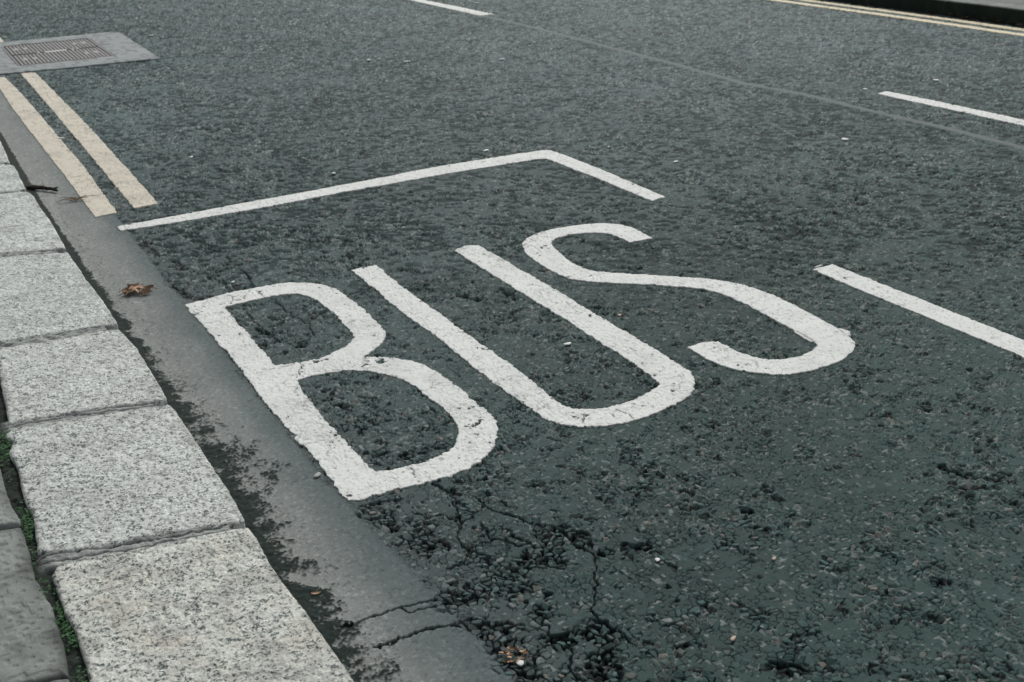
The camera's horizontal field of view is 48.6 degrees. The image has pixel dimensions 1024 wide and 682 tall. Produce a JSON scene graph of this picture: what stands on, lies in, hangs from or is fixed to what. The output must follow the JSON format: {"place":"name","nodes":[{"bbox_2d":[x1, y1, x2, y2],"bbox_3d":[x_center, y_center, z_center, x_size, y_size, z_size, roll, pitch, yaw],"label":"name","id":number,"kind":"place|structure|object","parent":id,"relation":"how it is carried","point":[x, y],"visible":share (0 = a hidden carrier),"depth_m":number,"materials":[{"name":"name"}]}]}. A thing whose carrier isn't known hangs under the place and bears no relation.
{"place":"outdoors","nodes":[
{"label":"outdoors","id":0,"kind":"place"},
{"bbox_2d":[0,161,233,681],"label":"pavement","id":1,"kind":"structure","parent":0,"point":[47,564],"depth_m":2.58,"materials":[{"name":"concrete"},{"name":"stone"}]},
{"bbox_2d":[0,470,20,530],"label":"paving flag","id":2,"kind":"object","parent":1,"relation":"on","point":[9,519],"visible":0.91,"depth_m":2.67,"materials":[{"name":"stone"}]},
{"bbox_2d":[0,528,68,681],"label":"paving flag","id":3,"kind":"object","parent":1,"relation":"on","point":[32,648],"visible":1,"depth_m":2.28,"materials":[{"name":"stone"}]},
{"bbox_2d":[0,428,87,681],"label":"moss","id":4,"kind":"object","parent":1,"relation":"on","point":[31,523],"visible":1,"depth_m":2.53,"materials":[{"name":"green plant"}]},
{"bbox_2d":[51,679,69,681],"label":"paving flag","id":5,"kind":"object","parent":1,"relation":"on","point":[64,680],"visible":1,"depth_m":2.12,"materials":[{"name":"stone"}]},
{"bbox_2d":[0,0,1023,681],"bbox_3d":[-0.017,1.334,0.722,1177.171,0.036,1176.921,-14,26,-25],"label":"road","id":6,"kind":"structure","parent":0,"point":[868,492],"depth_m":4.08,"materials":[{"name":"grey asphalt"}]},
{"bbox_2d":[0,141,9,164],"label":"kerb stone","id":7,"kind":"object","parent":6,"relation":"on","point":[4,157],"visible":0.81,"depth_m":5.94,"materials":[{"name":"stone"}]},
{"bbox_2d":[0,164,25,193],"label":"kerb stone","id":8,"kind":"object","parent":6,"relation":"on","point":[10,180],"visible":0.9,"depth_m":5.48,"materials":[{"name":"stone"}]},
{"bbox_2d":[0,192,65,253],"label":"kerb stone","id":9,"kind":"object","parent":6,"relation":"on","point":[26,225],"visible":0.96,"depth_m":4.76,"materials":[{"name":"stone"}]},
{"bbox_2d":[26,180,57,191],"bbox_3d":[-2.356,-0.768,5.672,0.098,0.029,0.238,-23,31,-40],"label":"twig","id":10,"kind":"object","parent":6,"relation":"on","point":[39,187],"visible":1,"depth_m":5.66,"materials":[{"name":"black wood"}]},
{"bbox_2d":[0,77,116,217],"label":"yellow line","id":11,"kind":"object","parent":6,"relation":"on","point":[71,167],"visible":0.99,"depth_m":6.37,"materials":[{"name":"paint"}]},
{"bbox_2d":[0,252,118,341],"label":"kerb stone","id":12,"kind":"object","parent":6,"relation":"on","point":[44,295],"visible":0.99,"depth_m":3.97,"materials":[{"name":"stone"}]},
{"bbox_2d":[57,195,95,201],"bbox_3d":[-2.099,-0.690,5.470,0.180,0.020,0.057,-9,24,-15],"label":"dry sprig","id":13,"kind":"object","parent":6,"relation":"on","point":[78,198],"visible":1,"depth_m":5.46,"materials":[{"name":"beige plant"}]},
{"bbox_2d":[0,32,158,74],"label":"drain cover","id":14,"kind":"object","parent":6,"relation":"on","point":[45,54],"visible":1,"depth_m":9.66,"materials":[{"name":"metal"}]},
{"bbox_2d":[0,330,167,424],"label":"kerb stone","id":15,"kind":"object","parent":6,"relation":"on","point":[97,371],"visible":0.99,"depth_m":3.36,"materials":[{"name":"stone"}]},
{"bbox_2d":[21,72,157,208],"bbox_3d":[-2.749,-1.363,7.107,0.136,0.015,4.327,-14,26,-25],"label":"yellow line","id":16,"kind":"object","parent":6,"relation":"on","point":[129,186],"visible":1,"depth_m":6.45,"materials":[{"name":"paint"}]},
{"bbox_2d":[5,405,245,556],"bbox_3d":[-0.992,0.384,2.864,0.444,0.133,0.799,-14,26,-25],"label":"kerb stone","id":17,"kind":"object","parent":6,"relation":"on","point":[110,481],"visible":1,"depth_m":2.79,"materials":[{"name":"stone"}]},
{"bbox_2d":[119,283,157,296],"bbox_3d":[-1.415,-0.192,4.271,0.124,0.039,0.132,18,31,38],"label":"dead leaf clump","id":18,"kind":"object","parent":6,"relation":"on","point":[130,288],"visible":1,"depth_m":4.27,"materials":[{"name":"brown plant"}]},
{"bbox_2d":[52,528,353,681],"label":"kerb stone","id":19,"kind":"object","parent":6,"relation":"on","point":[224,606],"visible":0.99,"depth_m":2.29,"materials":[{"name":"stone"}]},
{"bbox_2d":[185,282,497,500],"bbox_3d":[-0.575,0.082,3.620,0.557,0.018,1.660,-14,26,-25],"label":"painted letter","id":20,"kind":"object","parent":6,"relation":"on","point":[346,468],"visible":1,"depth_m":3.46,"materials":[{"name":"paint"}]},
{"bbox_2d":[118,150,664,230],"bbox_3d":[-0.540,-0.599,5.175,2.283,0.016,1.126,-14,26,-25],"label":"road marking line","id":21,"kind":"object","parent":6,"relation":"on","point":[575,165],"visible":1,"depth_m":5.54,"materials":[{"name":"paint"}]},
{"bbox_2d":[410,0,492,15],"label":"line dash","id":22,"kind":"object","parent":6,"relation":"on","point":[466,10],"visible":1,"depth_m":11.62,"materials":[{"name":"paint"}]},
{"bbox_2d":[379,516,628,681],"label":"loose chippings","id":23,"kind":"object","parent":6,"relation":"on","point":[551,565],"visible":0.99,"depth_m":2.48,"materials":[{"name":"grey gravel"}]},
{"bbox_2d":[500,645,527,662],"bbox_3d":[0.002,0.631,2.291,0.059,0.013,0.051,-14,26,-25],"label":"dead leaf clump","id":24,"kind":"object","parent":6,"relation":"on","point":[511,654],"visible":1,"depth_m":2.29,"materials":[{"name":"brown plant"}]},
{"bbox_2d":[517,660,523,665],"bbox_3d":[0.018,0.644,2.269,0.014,0.004,0.016,16,29,35],"label":"stone chip","id":25,"kind":"object","parent":6,"relation":"on","point":[520,663],"visible":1,"depth_m":2.27,"materials":[{"name":"white stone"}]},
{"bbox_2d":[352,245,694,427],"bbox_3d":[0.003,-0.060,3.898,0.573,0.017,1.640,-14,26,-25],"label":"painted letter","id":26,"kind":"object","parent":6,"relation":"on","point":[675,380],"visible":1,"depth_m":3.68,"materials":[{"name":"paint"}]},
{"bbox_2d":[522,223,855,375],"bbox_3d":[0.575,-0.197,4.161,0.554,0.016,1.648,-14,26,-25],"label":"painted letter","id":27,"kind":"object","parent":6,"relation":"on","point":[834,345],"visible":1,"depth_m":3.98,"materials":[{"name":"paint"}]},
{"bbox_2d":[794,331,815,342],"bbox_3d":[0.957,-0.011,3.707,0.022,0.011,0.107,-10,25,-18],"label":"paint sliver","id":28,"kind":"object","parent":6,"relation":"on","point":[803,337],"visible":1,"depth_m":3.70,"materials":[{"name":"white paint"}]},
{"bbox_2d":[838,328,850,337],"bbox_3d":[1.099,-0.027,3.731,0.023,0.013,0.073,-10,25,-17],"label":"paint sliver","id":29,"kind":"object","parent":6,"relation":"on","point":[847,332],"visible":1,"depth_m":3.73,"materials":[{"name":"white paint"}]},
{"bbox_2d":[829,0,867,4],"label":"kerb stone","id":30,"kind":"object","parent":6,"relation":"on","point":[862,2],"visible":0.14,"depth_m":10.96,"materials":[{"name":"black stone"}]},
{"bbox_2d":[769,0,1023,35],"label":"yellow line","id":31,"kind":"object","parent":6,"relation":"on","point":[915,19],"visible":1,"depth_m":9.99,"materials":[{"name":"paint"}]},
{"bbox_2d":[868,0,944,14],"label":"kerb stone","id":32,"kind":"object","parent":6,"relation":"on","point":[930,6],"visible":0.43,"depth_m":10.34,"materials":[{"name":"black stone"}]},
{"bbox_2d":[795,0,1023,31],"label":"yellow line","id":33,"kind":"object","parent":6,"relation":"on","point":[938,18],"visible":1,"depth_m":10.07,"materials":[{"name":"paint"}]},
{"bbox_2d":[813,264,1023,358],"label":"road marking line","id":34,"kind":"object","parent":6,"relation":"on","point":[971,328],"visible":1,"depth_m":3.88,"materials":[{"name":"paint"}]},
{"bbox_2d":[878,91,1023,127],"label":"line dash","id":35,"kind":"object","parent":6,"relation":"on","point":[979,113],"visible":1,"depth_m":6.67,"materials":[{"name":"paint"}]},
{"bbox_2d":[943,0,1023,25],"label":"kerb stone","id":36,"kind":"object","parent":6,"relation":"on","point":[1002,12],"visible":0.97,"depth_m":9.71,"materials":[{"name":"black stone"}]},
{"bbox_2d":[946,12,1023,25],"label":"leaf litter","id":37,"kind":"object","parent":6,"relation":"on","point":[949,13],"visible":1,"depth_m":9.67,"materials":[{"name":"red plant"}]},
{"bbox_2d":[975,0,1023,5],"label":"pavement","id":38,"kind":"structure","parent":0,"point":[1017,2],"depth_m":9.83,"materials":[{"name":"grey stone"}]}
]}

